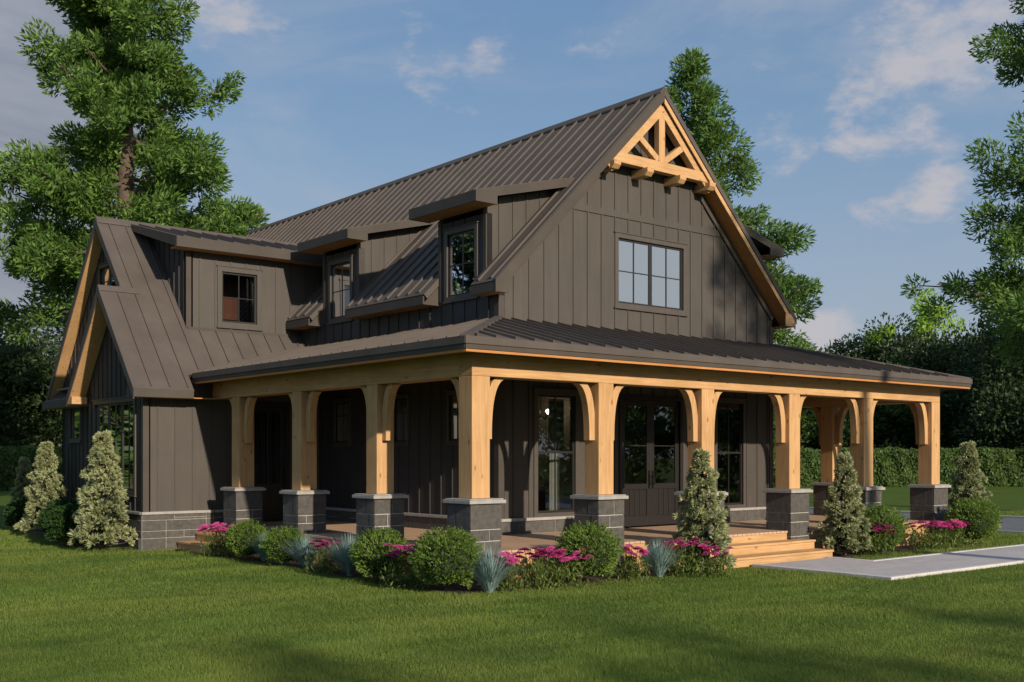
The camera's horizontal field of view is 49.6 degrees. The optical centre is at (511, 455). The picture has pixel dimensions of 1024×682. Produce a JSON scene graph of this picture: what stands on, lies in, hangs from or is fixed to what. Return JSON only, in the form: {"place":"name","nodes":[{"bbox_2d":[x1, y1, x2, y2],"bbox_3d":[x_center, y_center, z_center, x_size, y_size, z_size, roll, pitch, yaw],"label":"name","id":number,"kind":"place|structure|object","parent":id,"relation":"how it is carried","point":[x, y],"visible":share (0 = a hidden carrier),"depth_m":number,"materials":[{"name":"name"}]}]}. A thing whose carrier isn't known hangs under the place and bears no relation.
{"place":"outdoors","nodes":[
{"label":"outdoors","id":0,"kind":"place"},
{"bbox_2d":[0,486,1023,681],"bbox_3d":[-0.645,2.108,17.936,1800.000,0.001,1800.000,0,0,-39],"label":"lawn","id":1,"kind":"structure","parent":0,"point":[1006,499],"depth_m":14.26,"materials":[{"name":"green plant"}]},
{"bbox_2d":[4,456,39,516],"bbox_3d":[-15.610,1.043,35.432,1.192,2.091,1.177,0,0,-12],"label":"dwarf conifer","id":2,"kind":"object","parent":1,"relation":"on","point":[23,468],"visible":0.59,"depth_m":35.26,"materials":[{"name":"green plant"}]},
{"bbox_2d":[0,327,60,446],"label":"background tree","id":3,"kind":"object","parent":1,"relation":"on","point":[25,368],"visible":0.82,"depth_m":70.45,"materials":[{"name":"green plant"}]},
{"bbox_2d":[0,444,61,490],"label":"hedge","id":4,"kind":"object","parent":1,"relation":"on","point":[10,456],"visible":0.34,"depth_m":66.34,"materials":[{"name":"green plant"}]},
{"bbox_2d":[0,415,61,446],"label":"background tree","id":5,"kind":"object","parent":1,"relation":"on","point":[20,438],"visible":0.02,"depth_m":93.89,"materials":[{"name":"green plant"}]},
{"bbox_2d":[23,303,68,446],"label":"background tree","id":6,"kind":"object","parent":1,"relation":"on","point":[53,427],"visible":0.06,"depth_m":73.95,"materials":[{"name":"green plant"}]},
{"bbox_2d":[15,529,131,551],"bbox_3d":[-11.362,2.127,28.030,1.202,0.062,8.830,0,0,-38],"label":"planting bed","id":7,"kind":"object","parent":1,"relation":"on","point":[42,533],"visible":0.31,"depth_m":26.77,"materials":[{"name":"brown soil"}]},
{"bbox_2d":[1,498,35,529],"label":"boxwood shrub","id":8,"kind":"object","parent":7,"relation":"on","point":[14,511],"visible":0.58,"depth_m":30.89,"materials":[{"name":"green plant"}]},
{"bbox_2d":[13,440,67,533],"bbox_3d":[-12.318,0.836,29.170,1.337,2.505,1.468,0,0,18],"label":"dwarf conifer","id":9,"kind":"object","parent":7,"relation":"on","point":[47,478],"visible":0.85,"depth_m":29.01,"materials":[{"name":"green plant"}]},
{"bbox_2d":[37,497,84,532],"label":"boxwood shrub","id":10,"kind":"object","parent":7,"relation":"on","point":[49,506],"visible":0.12,"depth_m":26.97,"materials":[{"name":"green plant"}]},
{"bbox_2d":[41,503,92,543],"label":"boxwood shrub","id":11,"kind":"object","parent":7,"relation":"on","point":[59,523],"visible":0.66,"depth_m":25.45,"materials":[{"name":"green plant"}]},
{"bbox_2d":[67,430,137,549],"bbox_3d":[-9.031,0.746,24.514,1.511,2.685,1.531,0,0,25],"label":"dwarf conifer","id":12,"kind":"object","parent":7,"relation":"on","point":[103,459],"visible":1,"depth_m":24.31,"materials":[{"name":"green plant"}]},
{"bbox_2d":[0,0,270,346],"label":"cedar tree","id":13,"kind":"object","parent":1,"relation":"on","point":[122,84],"visible":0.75,"depth_m":41.37,"materials":[{"name":"green plant"}]},
{"bbox_2d":[197,522,235,556],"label":"flower clump","id":14,"kind":"object","parent":1,"relation":"on","point":[204,527],"visible":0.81,"depth_m":23.15,"materials":[{"name":"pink plant"}]},
{"bbox_2d":[220,554,719,594],"bbox_3d":[-1.152,2.127,21.663,5.850,0.062,8.799,0,0,-39],"label":"planting bed","id":15,"kind":"object","parent":1,"relation":"on","point":[454,588],"visible":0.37,"depth_m":18.92,"materials":[{"name":"brown soil"}]},
{"bbox_2d":[223,519,268,556],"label":"boxwood shrub","id":16,"kind":"object","parent":15,"relation":"on","point":[235,538],"visible":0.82,"depth_m":22.12,"materials":[{"name":"green plant"}]},
{"bbox_2d":[243,532,269,560],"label":"fescue clump","id":17,"kind":"object","parent":15,"relation":"on","point":[260,552],"visible":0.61,"depth_m":21.90,"materials":[{"name":"teal plant"}]},
{"bbox_2d":[258,525,306,564],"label":"boxwood shrub","id":18,"kind":"object","parent":15,"relation":"on","point":[275,542],"visible":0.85,"depth_m":20.77,"materials":[{"name":"green plant"}]},
{"bbox_2d":[281,535,329,568],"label":"fescue clump","id":19,"kind":"object","parent":15,"relation":"on","point":[302,551],"visible":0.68,"depth_m":20.39,"materials":[{"name":"teal plant"}]},
{"bbox_2d":[304,539,343,574],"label":"flower clump","id":20,"kind":"object","parent":15,"relation":"on","point":[322,562],"visible":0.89,"depth_m":19.72,"materials":[{"name":"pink plant"}]},
{"bbox_2d":[320,533,362,575],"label":"fescue clump","id":21,"kind":"object","parent":15,"relation":"on","point":[346,564],"visible":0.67,"depth_m":19.21,"materials":[{"name":"teal plant"}]},
{"bbox_2d":[348,526,409,577],"bbox_3d":[-2.178,1.602,18.426,1.110,0.881,1.090,0,0,-4],"label":"boxwood shrub","id":22,"kind":"object","parent":15,"relation":"on","point":[370,555],"visible":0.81,"depth_m":18.17,"materials":[{"name":"green plant"}]},
{"bbox_2d":[379,543,427,589],"bbox_3d":[-1.685,1.764,17.666,0.877,0.758,0.948,0,0,-1],"label":"flower clump","id":23,"kind":"object","parent":15,"relation":"on","point":[409,572],"visible":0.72,"depth_m":17.54,"materials":[{"name":"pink plant"}]},
{"bbox_2d":[407,525,483,589],"bbox_3d":[-0.998,1.562,17.027,1.238,1.019,1.228,0,0,25],"label":"boxwood shrub","id":24,"kind":"object","parent":15,"relation":"on","point":[439,558],"visible":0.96,"depth_m":16.76,"materials":[{"name":"green plant"}]},
{"bbox_2d":[492,551,530,592],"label":"flower clump","id":25,"kind":"object","parent":15,"relation":"on","point":[507,583],"visible":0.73,"depth_m":17.16,"materials":[{"name":"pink plant"}]},
{"bbox_2d":[513,547,563,590],"bbox_3d":[0.403,1.787,17.579,0.862,0.679,0.836,0,0,30],"label":"flower clump","id":26,"kind":"object","parent":15,"relation":"on","point":[539,554],"visible":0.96,"depth_m":17.49,"materials":[{"name":"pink plant"}]},
{"bbox_2d":[543,546,592,588],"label":"flower clump","id":27,"kind":"object","parent":15,"relation":"on","point":[558,553],"visible":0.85,"depth_m":17.73,"materials":[{"name":"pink plant"}]},
{"bbox_2d":[552,520,625,580],"bbox_3d":[1.264,1.551,18.318,1.248,1.006,1.217,0,0,38],"label":"boxwood shrub","id":28,"kind":"object","parent":15,"relation":"on","point":[597,544],"visible":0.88,"depth_m":18.03,"materials":[{"name":"green plant"}]},
{"bbox_2d":[610,544,652,580],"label":"flower clump","id":29,"kind":"object","parent":15,"relation":"on","point":[628,559],"visible":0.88,"depth_m":18.68,"materials":[{"name":"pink plant"}]},
{"bbox_2d":[635,538,684,576],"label":"fescue clump","id":30,"kind":"object","parent":15,"relation":"on","point":[659,561],"visible":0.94,"depth_m":19.02,"materials":[{"name":"teal plant"}]},
{"bbox_2d":[672,448,736,572],"bbox_3d":[3.366,0.967,19.850,1.313,2.241,1.196,0,0,23],"label":"dwarf conifer","id":31,"kind":"object","parent":15,"relation":"on","point":[698,510],"visible":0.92,"depth_m":19.68,"materials":[{"name":"green plant"}]},
{"bbox_2d":[459,543,520,592],"bbox_3d":[-0.337,1.690,16.919,1.377,0.795,1.328,0,0,-31],"label":"fescue clump","id":32,"kind":"object","parent":1,"relation":"on","point":[489,575],"visible":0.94,"depth_m":16.79,"materials":[{"name":"teal plant"}]},
{"bbox_2d":[42,86,971,586],"bbox_3d":[-2.511,-2.997,30.351,16.935,10.210,23.310,0,0,-39],"label":"farmhouse","id":33,"kind":"object","parent":1,"relation":"on","point":[402,356],"visible":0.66,"depth_m":24.68,"materials":[{"name":"paint"}]},
{"bbox_2d":[67,407,81,442],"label":"window","id":34,"kind":"structure","parent":33,"relation":"in","point":[75,415],"depth_m":29.47,"materials":[{"name":"black glass"}]},
{"bbox_2d":[97,262,115,285],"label":"window","id":35,"kind":"structure","parent":33,"relation":"in","point":[105,277],"depth_m":27.72,"materials":[{"name":"black glass"}]},
{"bbox_2d":[91,396,136,496],"bbox_3d":[-9.327,-0.214,25.991,0.125,2.285,2.830,0,0,-39],"label":"window","id":36,"kind":"structure","parent":33,"relation":"in","point":[119,417],"depth_m":25.64,"materials":[{"name":"clear glass"}]},
{"bbox_2d":[216,265,262,330],"bbox_3d":[-6.659,-3.839,27.048,1.220,1.515,0.125,0,0,-39],"label":"window","id":37,"kind":"structure","parent":33,"relation":"in","point":[221,269],"depth_m":27.06,"materials":[{"name":"paint"}]},
{"bbox_2d":[254,405,284,520],"bbox_3d":[-5.821,0.176,26.500,0.910,2.745,0.136,0,0,-39],"label":"door","id":38,"kind":"structure","parent":33,"relation":"in","point":[272,509],"depth_m":26.61,"materials":[{"name":"paint"}]},
{"bbox_2d":[327,255,353,324],"bbox_3d":[-4.096,-3.959,26.556,0.125,1.555,1.160,0,0,-39],"label":"window","id":39,"kind":"structure","parent":33,"relation":"in","point":[342,274],"depth_m":26.64,"materials":[{"name":"black glass"}]},
{"bbox_2d":[332,398,351,446],"bbox_3d":[-4.042,-0.789,26.490,0.125,1.135,0.830,0,0,-39],"label":"window","id":40,"kind":"structure","parent":33,"relation":"in","point":[341,410],"depth_m":26.57,"materials":[{"name":"black glass"}]},
{"bbox_2d":[394,394,409,445],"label":"window","id":41,"kind":"structure","parent":33,"relation":"in","point":[402,400],"depth_m":24.55,"materials":[{"name":"black glass"}]},
{"bbox_2d":[445,390,458,444],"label":"window","id":42,"kind":"structure","parent":33,"relation":"in","point":[453,430],"depth_m":23.11,"materials":[{"name":"black glass"}]},
{"bbox_2d":[442,221,478,303],"bbox_3d":[-1.036,-3.959,22.832,0.125,1.555,1.200,0,0,-39],"label":"window","id":43,"kind":"structure","parent":33,"relation":"in","point":[463,246],"depth_m":22.89,"materials":[{"name":"clear glass"}]},
{"bbox_2d":[538,397,548,419],"bbox_3d":[0.644,-1.183,24.951,0.740,0.739,0.753,0,0,-39],"label":"chandelier","id":44,"kind":"object","parent":33,"relation":"hanging from","point":[547,412],"visible":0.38,"depth_m":24.94,"materials":[{"name":"black metal"}]},
{"bbox_2d":[532,388,578,516],"bbox_3d":[0.909,-0.039,22.848,1.300,2.675,0.125,0,0,-39],"label":"window","id":45,"kind":"structure","parent":33,"relation":"in","point":[537,392],"depth_m":22.87,"materials":[{"name":"black glass"}]},
{"bbox_2d":[549,399,563,509],"bbox_3d":[0.935,0.148,23.573,0.360,2.700,0.099,0,0,-39],"label":"curtain","id":46,"kind":"object","parent":33,"relation":"hanging from","point":[559,456],"visible":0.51,"depth_m":23.58,"materials":[{"name":"fabric"}]},
{"bbox_2d":[623,399,651,526],"bbox_3d":[2.740,0.161,24.347,0.923,2.775,0.136,0,0,-39],"label":"door","id":47,"kind":"structure","parent":33,"relation":"in","point":[637,509],"depth_m":24.45,"materials":[{"name":"paint"}]},
{"bbox_2d":[613,231,687,316],"bbox_3d":[3.091,-4.014,24.642,2.350,1.665,0.125,0,0,-39],"label":"window","id":48,"kind":"structure","parent":33,"relation":"in","point":[650,276],"depth_m":24.64,"materials":[{"name":"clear glass"}]},
{"bbox_2d":[651,401,678,524],"bbox_3d":[3.457,0.161,24.936,0.923,2.775,0.136,0,0,-39],"label":"door","id":49,"kind":"structure","parent":33,"relation":"in","point":[664,502],"depth_m":24.98,"materials":[{"name":"paint"}]},
{"bbox_2d":[714,397,747,508],"bbox_3d":[5.173,-0.039,26.354,1.220,2.675,0.125,0,0,-39],"label":"window","id":50,"kind":"structure","parent":33,"relation":"in","point":[741,402],"depth_m":26.63,"materials":[{"name":"black glass"}]},
{"bbox_2d":[661,537,710,578],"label":"flower clump","id":51,"kind":"object","parent":1,"relation":"on","point":[676,567],"visible":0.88,"depth_m":19.24,"materials":[{"name":"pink plant"}]},
{"bbox_2d":[694,543,732,577],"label":"flower clump","id":52,"kind":"object","parent":1,"relation":"on","point":[715,570],"visible":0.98,"depth_m":19.19,"materials":[{"name":"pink plant"}]},
{"bbox_2d":[665,46,824,427],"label":"cedar tree","id":53,"kind":"object","parent":1,"relation":"on","point":[708,134],"visible":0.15,"depth_m":43.77,"materials":[{"name":"green plant"}]},
{"bbox_2d":[773,407,842,449],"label":"background tree","id":54,"kind":"object","parent":1,"relation":"on","point":[809,431],"visible":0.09,"depth_m":91.13,"materials":[{"name":"green plant"}]},
{"bbox_2d":[800,343,896,447],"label":"background tree","id":55,"kind":"object","parent":1,"relation":"on","point":[878,437],"visible":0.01,"depth_m":99.85,"materials":[{"name":"green plant"}]},
{"bbox_2d":[817,333,896,361],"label":"background tree","id":56,"kind":"object","parent":1,"relation":"on","point":[843,350],"visible":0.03,"depth_m":102.58,"materials":[{"name":"green plant"}]},
{"bbox_2d":[856,323,896,442],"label":"young tree","id":57,"kind":"object","parent":1,"relation":"on","point":[879,336],"visible":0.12,"depth_m":103.25,"materials":[{"name":"green plant"}]},
{"bbox_2d":[859,503,911,551],"bbox_3d":[7.933,1.523,23.877,1.268,1.024,1.291,0,0,9],"label":"boxwood shrub","id":58,"kind":"object","parent":1,"relation":"on","point":[877,515],"visible":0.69,"depth_m":23.59,"materials":[{"name":"green plant"}]},
{"bbox_2d":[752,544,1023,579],"bbox_3d":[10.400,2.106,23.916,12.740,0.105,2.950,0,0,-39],"label":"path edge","id":59,"kind":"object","parent":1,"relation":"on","point":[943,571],"visible":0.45,"depth_m":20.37,"materials":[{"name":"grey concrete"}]},
{"bbox_2d":[773,446,1023,486],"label":"hedge","id":60,"kind":"object","parent":1,"relation":"on","point":[998,467],"visible":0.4,"depth_m":75.71,"materials":[{"name":"green plant"}]},
{"bbox_2d":[841,361,971,452],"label":"background tree","id":61,"kind":"object","parent":1,"relation":"on","point":[889,420],"visible":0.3,"depth_m":89.67,"materials":[{"name":"green plant"}]},
{"bbox_2d":[833,542,979,557],"bbox_3d":[8.723,2.127,24.925,5.650,0.062,0.900,0,0,-39],"label":"planting bed","id":62,"kind":"object","parent":1,"relation":"on","point":[896,549],"visible":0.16,"depth_m":24.51,"materials":[{"name":"brown soil"}]},
{"bbox_2d":[816,452,874,554],"bbox_3d":[7.014,0.988,23.293,1.239,2.201,1.255,0,0,6],"label":"dwarf conifer","id":63,"kind":"object","parent":62,"relation":"on","point":[842,529],"visible":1,"depth_m":23.13,"materials":[{"name":"green plant"}]},
{"bbox_2d":[856,524,896,554],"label":"flower clump","id":64,"kind":"object","parent":62,"relation":"on","point":[880,542],"visible":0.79,"depth_m":23.36,"materials":[{"name":"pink plant"}]},
{"bbox_2d":[906,520,945,550],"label":"flower clump","id":65,"kind":"object","parent":62,"relation":"on","point":[921,544],"visible":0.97,"depth_m":24.73,"materials":[{"name":"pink plant"}]},
{"bbox_2d":[809,507,1023,517],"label":"driveway kerb","id":66,"kind":"structure","parent":1,"relation":"on","point":[1007,516],"depth_m":37.42,"materials":[{"name":"concrete"}]},
{"bbox_2d":[854,312,982,446],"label":"background tree","id":67,"kind":"object","parent":1,"relation":"on","point":[905,353],"visible":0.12,"depth_m":99.02,"materials":[{"name":"green plant"}]},
{"bbox_2d":[908,288,965,344],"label":"young tree","id":68,"kind":"object","parent":1,"relation":"on","point":[922,322],"visible":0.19,"depth_m":105.24,"materials":[{"name":"green plant"}]},
{"bbox_2d":[921,520,957,548],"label":"flower clump","id":69,"kind":"object","parent":1,"relation":"on","point":[947,525],"visible":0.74,"depth_m":25.01,"materials":[{"name":"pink plant"}]},
{"bbox_2d":[882,317,1018,447],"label":"background tree","id":70,"kind":"object","parent":1,"relation":"on","point":[944,352],"visible":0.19,"depth_m":91.81,"materials":[{"name":"green plant"}]},
{"bbox_2d":[938,519,974,547],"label":"flower clump","id":71,"kind":"object","parent":1,"relation":"on","point":[958,523],"visible":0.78,"depth_m":25.34,"materials":[{"name":"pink plant"}]},
{"bbox_2d":[899,0,1023,368],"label":"cedar tree","id":72,"kind":"object","parent":1,"relation":"on","point":[1005,290],"visible":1,"depth_m":40.22,"materials":[{"name":"green plant"}]},
{"bbox_2d":[943,496,1004,541],"bbox_3d":[10.936,1.505,26.227,1.373,1.130,1.363,0,0,30],"label":"boxwood shrub","id":73,"kind":"object","parent":1,"relation":"on","point":[980,519],"visible":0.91,"depth_m":25.92,"materials":[{"name":"green plant"}]},
{"bbox_2d":[948,440,1000,528],"bbox_3d":[11.718,0.836,28.382,1.337,2.505,1.468,0,0,-30],"label":"dwarf conifer","id":74,"kind":"object","parent":1,"relation":"on","point":[965,486],"visible":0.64,"depth_m":28.26,"materials":[{"name":"green plant"}]},
{"bbox_2d":[940,310,1023,448],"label":"background tree","id":75,"kind":"object","parent":1,"relation":"on","point":[965,370],"visible":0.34,"depth_m":83.35,"materials":[{"name":"green plant"}]},
{"bbox_2d":[954,326,1023,449],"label":"background tree","id":76,"kind":"object","parent":1,"relation":"on","point":[1008,428],"visible":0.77,"depth_m":77.93,"materials":[{"name":"green plant"}]},
{"bbox_2d":[995,530,1023,533],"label":"driveway kerb","id":77,"kind":"structure","parent":1,"relation":"on","point":[1003,531],"depth_m":30.09,"materials":[{"name":"concrete"}]},
{"bbox_2d":[0,0,1023,358],"label":"sky","id":78,"kind":"structure","parent":0,"point":[860,116],"materials":[{"name":"blue"}]},
{"bbox_2d":[764,545,1023,575],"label":"path","id":79,"kind":"structure","parent":0,"point":[900,566],"depth_m":21.41,"materials":[{"name":"grey concrete"}]},
{"bbox_2d":[808,509,1023,531],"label":"driveway","id":80,"kind":"structure","parent":0,"point":[1012,524],"depth_m":33.98,"materials":[{"name":"grey asphalt"}]}
]}

